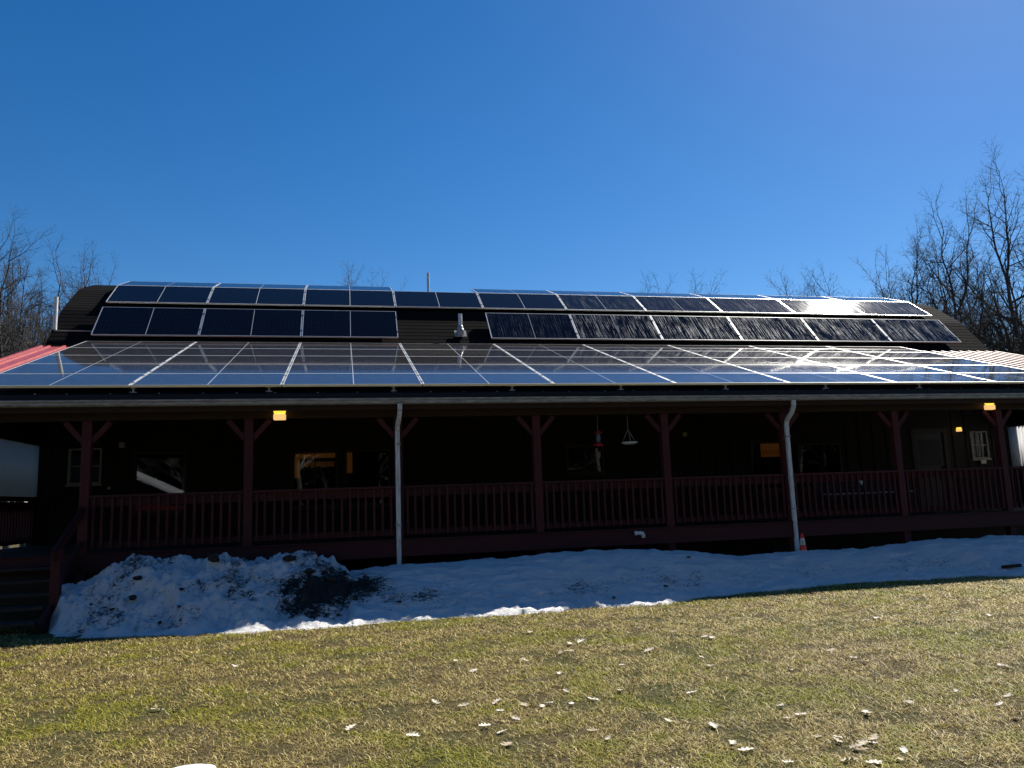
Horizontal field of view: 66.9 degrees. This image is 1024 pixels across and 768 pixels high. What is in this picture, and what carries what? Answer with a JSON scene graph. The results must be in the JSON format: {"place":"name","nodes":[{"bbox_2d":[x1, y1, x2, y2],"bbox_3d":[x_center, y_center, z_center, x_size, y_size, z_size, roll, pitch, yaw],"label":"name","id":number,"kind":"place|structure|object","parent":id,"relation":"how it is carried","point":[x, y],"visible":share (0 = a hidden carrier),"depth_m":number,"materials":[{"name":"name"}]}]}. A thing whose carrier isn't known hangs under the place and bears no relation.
{"place":"outdoors","nodes":[
{"label":"outdoors","id":0,"kind":"place"},
{"bbox_2d":[0,527,1023,767],"bbox_3d":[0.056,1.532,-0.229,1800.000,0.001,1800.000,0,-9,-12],"label":"ground","id":1,"kind":"structure","parent":0,"point":[21,616],"depth_m":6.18,"materials":[{"name":"green plant"}]},
{"bbox_2d":[0,305,48,548],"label":"bare tree","id":2,"kind":"object","parent":1,"relation":"on","point":[23,347],"visible":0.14,"depth_m":31.01,"materials":[{"name":"brown plant"}]},
{"bbox_2d":[1,243,51,352],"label":"bare tree","id":3,"kind":"object","parent":1,"relation":"on","point":[23,290],"visible":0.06,"depth_m":39.76,"materials":[{"name":"brown plant"}]},
{"bbox_2d":[0,250,61,546],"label":"bare tree","id":4,"kind":"object","parent":1,"relation":"on","point":[8,320],"visible":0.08,"depth_m":35.39,"materials":[{"name":"brown plant"}]},
{"bbox_2d":[0,203,63,548],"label":"bare tree","id":5,"kind":"object","parent":1,"relation":"on","point":[11,326],"visible":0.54,"depth_m":30.65,"materials":[{"name":"brown plant"}]},
{"bbox_2d":[3,252,90,353],"bbox_3d":[-20.186,0.430,35.106,8.957,14.758,8.446,4,-20,-36],"label":"bare tree","id":6,"kind":"object","parent":1,"relation":"on","point":[68,297],"visible":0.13,"depth_m":36.12,"materials":[{"name":"brown plant"}]},
{"bbox_2d":[13,233,109,347],"bbox_3d":[-23.106,0.304,39.098,7.383,15.890,9.498,-1,-9,-6],"label":"bare tree","id":7,"kind":"object","parent":1,"relation":"on","point":[59,291],"visible":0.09,"depth_m":39.26,"materials":[{"name":"brown plant"}]},
{"bbox_2d":[37,252,119,334],"bbox_3d":[-20.229,0.621,36.445,8.245,14.240,6.458,-10,-11,41],"label":"bare tree","id":8,"kind":"object","parent":1,"relation":"on","point":[86,281],"visible":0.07,"depth_m":36.98,"materials":[{"name":"brown plant"}]},
{"bbox_2d":[48,550,414,638],"bbox_3d":[-4.094,2.920,11.100,5.335,1.030,2.957,0,-9,-12],"label":"snow pile","id":9,"kind":"object","parent":1,"relation":"on","point":[132,594],"visible":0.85,"depth_m":10.70,"materials":[{"name":"white snow"}]},
{"bbox_2d":[0,273,1023,633],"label":"lodge","id":10,"kind":"structure","parent":1,"relation":"on","point":[94,483],"depth_m":15.81,"materials":[{"name":"wood"}]},
{"bbox_2d":[65,448,102,486],"bbox_3d":[-9.033,1.762,16.400,0.700,0.795,0.110,0,-9,-12],"label":"window","id":11,"kind":"structure","parent":10,"relation":"in","point":[101,449],"depth_m":16.36,"materials":[{"name":"grey"}]},
{"bbox_2d":[91,307,204,336],"bbox_3d":[-8.481,-1.467,18.193,2.314,1.131,0.044,0,-51,-12],"label":"solar panel","id":12,"kind":"object","parent":10,"relation":"attached to","point":[143,321],"visible":1,"depth_m":18.15,"materials":[{"name":"black glass"}]},
{"bbox_2d":[106,285,212,304],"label":"solar panel","id":13,"kind":"object","parent":10,"relation":"attached to","point":[157,294],"visible":1,"depth_m":19.30,"materials":[{"name":"blue glass"}]},
{"bbox_2d":[132,451,187,515],"bbox_3d":[-7.563,2.131,16.659,1.140,1.335,0.110,0,-9,-12],"label":"window","id":14,"kind":"structure","parent":10,"relation":"in","point":[180,511],"depth_m":16.63,"materials":[{"name":"black"}]},
{"bbox_2d":[119,281,219,287],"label":"solar panel","id":15,"kind":"object","parent":10,"relation":"on","point":[145,283],"visible":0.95,"depth_m":20.37,"materials":[{"name":"blue glass"}]},
{"bbox_2d":[199,308,303,337],"bbox_3d":[-6.231,-1.476,18.679,2.314,1.131,0.044,0,-51,-12],"label":"solar panel","id":16,"kind":"object","parent":10,"relation":"on","point":[249,323],"visible":1,"depth_m":18.63,"materials":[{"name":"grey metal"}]},
{"bbox_2d":[207,287,305,305],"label":"solar panel","id":17,"kind":"object","parent":10,"relation":"attached to","point":[255,296],"visible":1,"depth_m":19.78,"materials":[{"name":"blue glass"}]},
{"bbox_2d":[215,283,306,289],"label":"solar panel","id":18,"kind":"object","parent":10,"relation":"on","point":[235,285],"visible":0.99,"depth_m":20.86,"materials":[{"name":"blue glass"}]},
{"bbox_2d":[291,450,339,509],"bbox_3d":[-4.419,2.149,17.402,1.080,1.295,0.242,0,-9,-12],"label":"window","id":19,"kind":"structure","parent":10,"relation":"in","point":[319,453],"depth_m":17.41,"materials":[{"name":"black"}]},
{"bbox_2d":[306,285,392,290],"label":"solar panel","id":20,"kind":"object","parent":10,"relation":"on","point":[324,287],"visible":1,"depth_m":21.35,"materials":[{"name":"blue glass"}]},
{"bbox_2d":[304,289,395,307],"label":"solar panel","id":21,"kind":"object","parent":10,"relation":"attached to","point":[343,298],"visible":1,"depth_m":20.27,"materials":[{"name":"blue glass"}]},
{"bbox_2d":[302,310,398,337],"bbox_3d":[-3.981,-1.485,19.166,2.314,1.131,0.044,0,-51,-12],"label":"solar panel","id":22,"kind":"object","parent":10,"relation":"on","point":[343,324],"visible":1,"depth_m":19.12,"materials":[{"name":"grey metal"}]},
{"bbox_2d":[344,449,390,507],"bbox_3d":[-3.280,2.140,17.622,1.080,1.295,0.190,0,-9,-12],"label":"window","id":23,"kind":"structure","parent":10,"relation":"in","point":[347,453],"depth_m":17.62,"materials":[{"name":"black"}]},
{"bbox_2d":[393,291,482,308],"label":"solar panel","id":24,"kind":"object","parent":10,"relation":"attached to","point":[444,300],"visible":1,"depth_m":20.76,"materials":[{"name":"blue glass"}]},
{"bbox_2d":[49,345,945,392],"bbox_3d":[1.281,-0.424,16.575,20.757,1.875,5.248,0,-9,-12],"label":"panel racking","id":25,"kind":"object","parent":10,"relation":"on","point":[133,389],"visible":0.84,"depth_m":13.70,"materials":[{"name":"black"}]},
{"bbox_2d":[0,374,145,387],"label":"solar panel","id":26,"kind":"object","parent":25,"relation":"attached to","point":[64,380],"visible":0.93,"depth_m":12.40,"materials":[{"name":"blue glass"}]},
{"bbox_2d":[0,364,161,373],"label":"solar panel","id":27,"kind":"object","parent":25,"relation":"attached to","point":[84,369],"visible":0.92,"depth_m":13.53,"materials":[{"name":"blue glass"}]},
{"bbox_2d":[25,355,174,363],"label":"solar panel","id":28,"kind":"object","parent":25,"relation":"attached to","point":[104,359],"visible":0.86,"depth_m":14.66,"materials":[{"name":"blue glass"}]},
{"bbox_2d":[50,348,185,354],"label":"solar panel","id":29,"kind":"object","parent":25,"relation":"attached to","point":[121,351],"visible":0.85,"depth_m":15.77,"materials":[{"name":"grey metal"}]},
{"bbox_2d":[69,341,194,347],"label":"solar panel","id":30,"kind":"object","parent":25,"relation":"attached to","point":[119,344],"visible":0.86,"depth_m":16.85,"materials":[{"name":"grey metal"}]},
{"bbox_2d":[130,374,286,386],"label":"solar panel","id":31,"kind":"object","parent":25,"relation":"attached to","point":[211,380],"visible":1,"depth_m":12.82,"materials":[{"name":"blue glass"}]},
{"bbox_2d":[148,364,290,373],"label":"solar panel","id":32,"kind":"object","parent":25,"relation":"attached to","point":[222,368],"visible":0.91,"depth_m":14.02,"materials":[{"name":"blue glass"}]},
{"bbox_2d":[163,355,294,363],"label":"solar panel","id":33,"kind":"object","parent":25,"relation":"attached to","point":[179,359],"visible":0.91,"depth_m":15.14,"materials":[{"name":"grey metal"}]},
{"bbox_2d":[177,348,296,355],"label":"solar panel","id":34,"kind":"object","parent":25,"relation":"attached to","point":[230,352],"visible":0.9,"depth_m":16.24,"materials":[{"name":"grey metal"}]},
{"bbox_2d":[188,342,300,348],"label":"solar panel","id":35,"kind":"object","parent":25,"relation":"attached to","point":[269,345],"visible":0.88,"depth_m":17.38,"materials":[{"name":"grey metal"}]},
{"bbox_2d":[298,343,401,348],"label":"solar panel","id":36,"kind":"object","parent":25,"relation":"attached to","point":[350,346],"visible":0.89,"depth_m":17.85,"materials":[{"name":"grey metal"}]},
{"bbox_2d":[295,349,406,355],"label":"solar panel","id":37,"kind":"object","parent":25,"relation":"attached to","point":[350,352],"visible":0.89,"depth_m":16.76,"materials":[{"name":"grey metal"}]},
{"bbox_2d":[287,364,415,373],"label":"solar panel","id":38,"kind":"object","parent":25,"relation":"attached to","point":[343,368],"visible":0.91,"depth_m":14.56,"materials":[{"name":"blue glass"}]},
{"bbox_2d":[292,356,411,363],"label":"solar panel","id":39,"kind":"object","parent":25,"relation":"attached to","point":[350,359],"visible":0.88,"depth_m":15.66,"materials":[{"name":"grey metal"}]},
{"bbox_2d":[282,373,422,386],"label":"solar panel","id":40,"kind":"object","parent":25,"relation":"attached to","point":[348,379],"visible":1,"depth_m":13.34,"materials":[{"name":"blue glass"}]},
{"bbox_2d":[400,343,501,349],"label":"solar panel","id":41,"kind":"object","parent":25,"relation":"attached to","point":[429,346],"visible":0.83,"depth_m":18.31,"materials":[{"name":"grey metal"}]},
{"bbox_2d":[403,349,511,356],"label":"solar panel","id":42,"kind":"object","parent":25,"relation":"attached to","point":[462,353],"visible":0.83,"depth_m":17.23,"materials":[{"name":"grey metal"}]},
{"bbox_2d":[407,356,522,363],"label":"solar panel","id":43,"kind":"object","parent":25,"relation":"attached to","point":[454,360],"visible":0.84,"depth_m":16.15,"materials":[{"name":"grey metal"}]},
{"bbox_2d":[412,364,536,372],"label":"solar panel","id":44,"kind":"object","parent":25,"relation":"attached to","point":[471,368],"visible":0.86,"depth_m":15.06,"materials":[{"name":"blue glass"}]},
{"bbox_2d":[417,373,552,385],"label":"solar panel","id":45,"kind":"object","parent":25,"relation":"attached to","point":[482,379],"visible":0.95,"depth_m":13.82,"materials":[{"name":"blue glass"}]},
{"bbox_2d":[494,344,594,349],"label":"solar panel","id":46,"kind":"object","parent":25,"relation":"attached to","point":[541,347],"visible":0.84,"depth_m":18.86,"materials":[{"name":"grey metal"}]},
{"bbox_2d":[503,350,611,356],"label":"solar panel","id":47,"kind":"object","parent":25,"relation":"attached to","point":[554,353],"visible":0.86,"depth_m":17.72,"materials":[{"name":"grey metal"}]},
{"bbox_2d":[514,357,630,364],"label":"solar panel","id":48,"kind":"object","parent":25,"relation":"attached to","point":[577,360],"visible":0.81,"depth_m":16.61,"materials":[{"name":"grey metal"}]},
{"bbox_2d":[525,364,649,373],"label":"solar panel","id":49,"kind":"object","parent":25,"relation":"attached to","point":[560,368],"visible":0.82,"depth_m":15.53,"materials":[{"name":"blue glass"}]},
{"bbox_2d":[539,373,674,385],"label":"solar panel","id":50,"kind":"object","parent":25,"relation":"attached to","point":[560,379],"visible":0.92,"depth_m":14.32,"materials":[{"name":"blue glass"}]},
{"bbox_2d":[587,345,684,350],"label":"solar panel","id":51,"kind":"object","parent":25,"relation":"attached to","point":[635,347],"visible":0.81,"depth_m":19.27,"materials":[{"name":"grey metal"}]},
{"bbox_2d":[597,350,704,356],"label":"solar panel","id":52,"kind":"object","parent":25,"relation":"attached to","point":[650,353],"visible":0.82,"depth_m":18.21,"materials":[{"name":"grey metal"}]},
{"bbox_2d":[614,357,730,364],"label":"solar panel","id":53,"kind":"object","parent":25,"relation":"attached to","point":[670,361],"visible":0.85,"depth_m":17.09,"materials":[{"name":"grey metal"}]},
{"bbox_2d":[633,365,756,372],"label":"solar panel","id":54,"kind":"object","parent":25,"relation":"attached to","point":[692,369],"visible":0.86,"depth_m":15.98,"materials":[{"name":"blue glass"}]},
{"bbox_2d":[669,345,767,350],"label":"solar panel","id":55,"kind":"object","parent":25,"relation":"attached to","point":[712,348],"visible":0.84,"depth_m":19.82,"materials":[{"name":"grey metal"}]},
{"bbox_2d":[653,373,788,384],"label":"solar panel","id":56,"kind":"object","parent":25,"relation":"attached to","point":[718,379],"visible":0.93,"depth_m":14.78,"materials":[{"name":"blue glass"}]},
{"bbox_2d":[688,351,795,357],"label":"solar panel","id":57,"kind":"object","parent":25,"relation":"attached to","point":[753,354],"visible":0.83,"depth_m":18.70,"materials":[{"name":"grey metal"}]},
{"bbox_2d":[708,357,824,364],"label":"solar panel","id":58,"kind":"object","parent":25,"relation":"attached to","point":[761,361],"visible":0.84,"depth_m":17.56,"materials":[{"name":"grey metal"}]},
{"bbox_2d":[734,365,856,372],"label":"solar panel","id":59,"kind":"object","parent":25,"relation":"attached to","point":[793,369],"visible":0.86,"depth_m":16.47,"materials":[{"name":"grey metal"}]},
{"bbox_2d":[752,346,850,351],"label":"solar panel","id":60,"kind":"object","parent":25,"relation":"attached to","point":[802,348],"visible":0.81,"depth_m":20.27,"materials":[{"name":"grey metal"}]},
{"bbox_2d":[772,351,879,357],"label":"solar panel","id":61,"kind":"object","parent":25,"relation":"attached to","point":[825,354],"visible":0.82,"depth_m":19.15,"materials":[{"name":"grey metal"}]},
{"bbox_2d":[760,373,895,383],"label":"solar panel","id":62,"kind":"object","parent":25,"relation":"attached to","point":[825,378],"visible":0.94,"depth_m":15.29,"materials":[{"name":"blue glass"}]},
{"bbox_2d":[800,358,912,364],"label":"solar panel","id":63,"kind":"object","parent":25,"relation":"attached to","point":[854,361],"visible":0.86,"depth_m":18.06,"materials":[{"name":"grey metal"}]},
{"bbox_2d":[827,346,924,351],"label":"solar panel","id":64,"kind":"object","parent":25,"relation":"attached to","point":[874,349],"visible":0.85,"depth_m":20.77,"materials":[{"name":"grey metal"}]},
{"bbox_2d":[829,365,951,372],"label":"solar panel","id":65,"kind":"object","parent":25,"relation":"attached to","point":[888,369],"visible":0.86,"depth_m":16.96,"materials":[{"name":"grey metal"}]},
{"bbox_2d":[856,352,957,357],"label":"solar panel","id":66,"kind":"object","parent":25,"relation":"attached to","point":[906,355],"visible":0.86,"depth_m":19.69,"materials":[{"name":"blue glass"}]},
{"bbox_2d":[861,373,995,383],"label":"solar panel","id":67,"kind":"object","parent":25,"relation":"attached to","point":[926,378],"visible":0.95,"depth_m":15.74,"materials":[{"name":"blue glass"}]},
{"bbox_2d":[884,358,996,364],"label":"solar panel","id":68,"kind":"object","parent":25,"relation":"attached to","point":[938,361],"visible":0.84,"depth_m":18.58,"materials":[{"name":"blue glass"}]},
{"bbox_2d":[918,365,1023,372],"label":"solar panel","id":69,"kind":"object","parent":25,"relation":"attached to","point":[977,369],"visible":0.86,"depth_m":17.47,"materials":[{"name":"blue glass"}]},
{"bbox_2d":[956,373,1023,383],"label":"solar panel","id":70,"kind":"object","parent":25,"relation":"attached to","point":[1005,378],"visible":0.81,"depth_m":16.29,"materials":[{"name":"blue glass"}]},
{"bbox_2d":[471,289,553,293],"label":"solar panel","id":71,"kind":"object","parent":10,"relation":"on","point":[511,291],"visible":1,"depth_m":22.32,"materials":[{"name":"blue glass"}]},
{"bbox_2d":[477,293,565,310],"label":"solar panel","id":72,"kind":"object","parent":10,"relation":"attached to","point":[507,301],"visible":1,"depth_m":21.25,"materials":[{"name":"blue glass"}]},
{"bbox_2d":[485,313,578,339],"bbox_3d":[0.520,-1.503,20.139,2.314,1.131,0.044,0,-51,-12],"label":"solar panel","id":73,"kind":"object","parent":10,"relation":"on","point":[528,326],"visible":1,"depth_m":20.09,"materials":[{"name":"black glass"}]},
{"bbox_2d":[565,445,606,475],"bbox_3d":[1.767,1.842,18.716,1.010,0.745,0.110,0,-9,-12],"label":"window","id":74,"kind":"structure","parent":10,"relation":"in","point":[584,473],"depth_m":18.68,"materials":[{"name":"black"}]},
{"bbox_2d":[547,290,630,295],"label":"solar panel","id":75,"kind":"object","parent":10,"relation":"on","point":[588,293],"visible":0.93,"depth_m":22.79,"materials":[{"name":"blue glass"}]},
{"bbox_2d":[557,294,645,311],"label":"solar panel","id":76,"kind":"object","parent":10,"relation":"attached to","point":[599,303],"visible":1,"depth_m":21.73,"materials":[{"name":"blue glass"}]},
{"bbox_2d":[570,314,662,340],"bbox_3d":[2.771,-1.512,20.625,2.314,1.131,0.044,0,-51,-12],"label":"solar panel","id":77,"kind":"object","parent":10,"relation":"on","point":[612,327],"visible":1,"depth_m":20.58,"materials":[{"name":"black glass"}]},
{"bbox_2d":[621,292,705,297],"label":"solar panel","id":78,"kind":"object","parent":10,"relation":"on","point":[660,294],"visible":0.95,"depth_m":23.29,"materials":[{"name":"blue glass"}]},
{"bbox_2d":[633,296,721,312],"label":"solar panel","id":79,"kind":"object","parent":10,"relation":"attached to","point":[678,304],"visible":1,"depth_m":22.22,"materials":[{"name":"blue glass"}]},
{"bbox_2d":[650,315,741,340],"bbox_3d":[5.021,-1.521,21.112,2.314,1.131,0.044,0,-51,-12],"label":"solar panel","id":80,"kind":"object","parent":10,"relation":"on","point":[694,328],"visible":1,"depth_m":21.07,"materials":[{"name":"black glass"}]},
{"bbox_2d":[693,294,773,298],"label":"solar panel","id":81,"kind":"object","parent":10,"relation":"on","point":[732,296],"visible":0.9,"depth_m":23.78,"materials":[{"name":"blue glass"}]},
{"bbox_2d":[707,298,794,313],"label":"solar panel","id":82,"kind":"object","parent":10,"relation":"attached to","point":[749,306],"visible":1,"depth_m":22.70,"materials":[{"name":"blue glass"}]},
{"bbox_2d":[749,441,781,492],"bbox_3d":[6.509,2.101,19.739,1.010,1.295,0.190,0,-9,-12],"label":"window","id":83,"kind":"structure","parent":10,"relation":"in","point":[767,450],"depth_m":19.84,"materials":[{"name":"black"}]},
{"bbox_2d":[727,317,818,341],"bbox_3d":[7.271,-1.530,21.599,2.314,1.131,0.044,0,-51,-12],"label":"solar panel","id":84,"kind":"object","parent":10,"relation":"on","point":[773,329],"visible":1,"depth_m":21.55,"materials":[{"name":"blue glass"}]},
{"bbox_2d":[759,295,842,300],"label":"solar panel","id":85,"kind":"object","parent":10,"relation":"on","point":[800,297],"visible":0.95,"depth_m":24.27,"materials":[{"name":"blue glass"}]},
{"bbox_2d":[795,442,844,490],"bbox_3d":[7.946,2.129,20.003,1.330,1.215,0.110,0,-9,-12],"label":"window","id":86,"kind":"structure","parent":10,"relation":"in","point":[838,444],"depth_m":20.04,"materials":[{"name":"black"}]},
{"bbox_2d":[777,299,864,315],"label":"solar panel","id":87,"kind":"object","parent":10,"relation":"attached to","point":[821,307],"visible":1,"depth_m":23.19,"materials":[{"name":"blue glass"}]},
{"bbox_2d":[801,318,891,342],"bbox_3d":[9.522,-1.539,22.085,2.314,1.131,0.044,0,-51,-12],"label":"solar panel","id":88,"kind":"object","parent":10,"relation":"on","point":[842,330],"visible":1,"depth_m":22.04,"materials":[{"name":"blue glass"}]},
{"bbox_2d":[813,480,912,510],"bbox_3d":[7.676,2.380,16.976,2.200,0.915,0.530,0,-9,-12],"label":"heart bench","id":89,"kind":"object","parent":10,"relation":"on","point":[849,489],"visible":0.3,"depth_m":17.06,"materials":[{"name":"grey"}]},
{"bbox_2d":[827,297,905,301],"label":"solar panel","id":90,"kind":"object","parent":10,"relation":"on","point":[863,299],"visible":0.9,"depth_m":24.75,"materials":[{"name":"blue glass"}]},
{"bbox_2d":[845,301,931,316],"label":"solar panel","id":91,"kind":"object","parent":10,"relation":"attached to","point":[876,308],"visible":1,"depth_m":23.68,"materials":[{"name":"blue glass"}]},
{"bbox_2d":[872,319,960,342],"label":"solar panel","id":92,"kind":"object","parent":10,"relation":"on","point":[912,331],"visible":1,"depth_m":22.52,"materials":[{"name":"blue glass"}]},
{"bbox_2d":[910,428,954,506],"bbox_3d":[11.215,2.220,20.714,1.120,2.060,0.110,0,-9,-12],"label":"door","id":93,"kind":"structure","parent":10,"relation":"in","point":[930,449],"depth_m":20.75,"materials":[{"name":"black paint"}]},
{"bbox_2d":[969,431,991,463],"bbox_3d":[12.724,1.725,21.086,0.590,0.880,0.130,0,-9,-12],"label":"window","id":94,"kind":"structure","parent":10,"relation":"in","point":[983,461],"depth_m":21.09,"materials":[{"name":"grey wood"}]},
{"bbox_2d":[347,535,1023,623],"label":"snow bank","id":95,"kind":"structure","parent":1,"relation":"on","point":[549,582],"depth_m":12.13,"materials":[{"name":"white snow"}]},
{"bbox_2d":[805,259,852,296],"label":"bare tree","id":96,"kind":"object","parent":1,"relation":"on","point":[824,284],"visible":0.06,"depth_m":58.53,"materials":[{"name":"grey plant"}]},
{"bbox_2d":[850,242,951,316],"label":"bare tree","id":97,"kind":"object","parent":1,"relation":"on","point":[880,286],"visible":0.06,"depth_m":55.67,"materials":[{"name":"brown plant"}]},
{"bbox_2d":[861,213,1012,349],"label":"bare tree","id":98,"kind":"object","parent":1,"relation":"on","point":[940,284],"visible":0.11,"depth_m":48.10,"materials":[{"name":"brown plant"}]},
{"bbox_2d":[871,180,1023,353],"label":"bare tree","id":99,"kind":"object","parent":1,"relation":"on","point":[951,291],"visible":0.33,"depth_m":40.42,"materials":[{"name":"brown plant"}]},
{"bbox_2d":[873,212,1022,352],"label":"bare tree","id":100,"kind":"object","parent":1,"relation":"on","point":[917,281],"visible":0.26,"depth_m":41.82,"materials":[{"name":"brown plant"}]},
{"bbox_2d":[912,139,1023,354],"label":"bare tree","id":101,"kind":"object","parent":1,"relation":"on","point":[1013,319],"visible":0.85,"depth_m":36.72,"materials":[{"name":"brown plant"}]},
{"bbox_2d":[954,171,1023,354],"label":"bare tree","id":102,"kind":"object","parent":1,"relation":"on","point":[1007,306],"visible":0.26,"depth_m":39.15,"materials":[{"name":"brown plant"}]},
{"bbox_2d":[0,0,1023,501],"label":"sky","id":103,"kind":"structure","parent":0,"point":[551,145],"materials":[{"name":"blue"}]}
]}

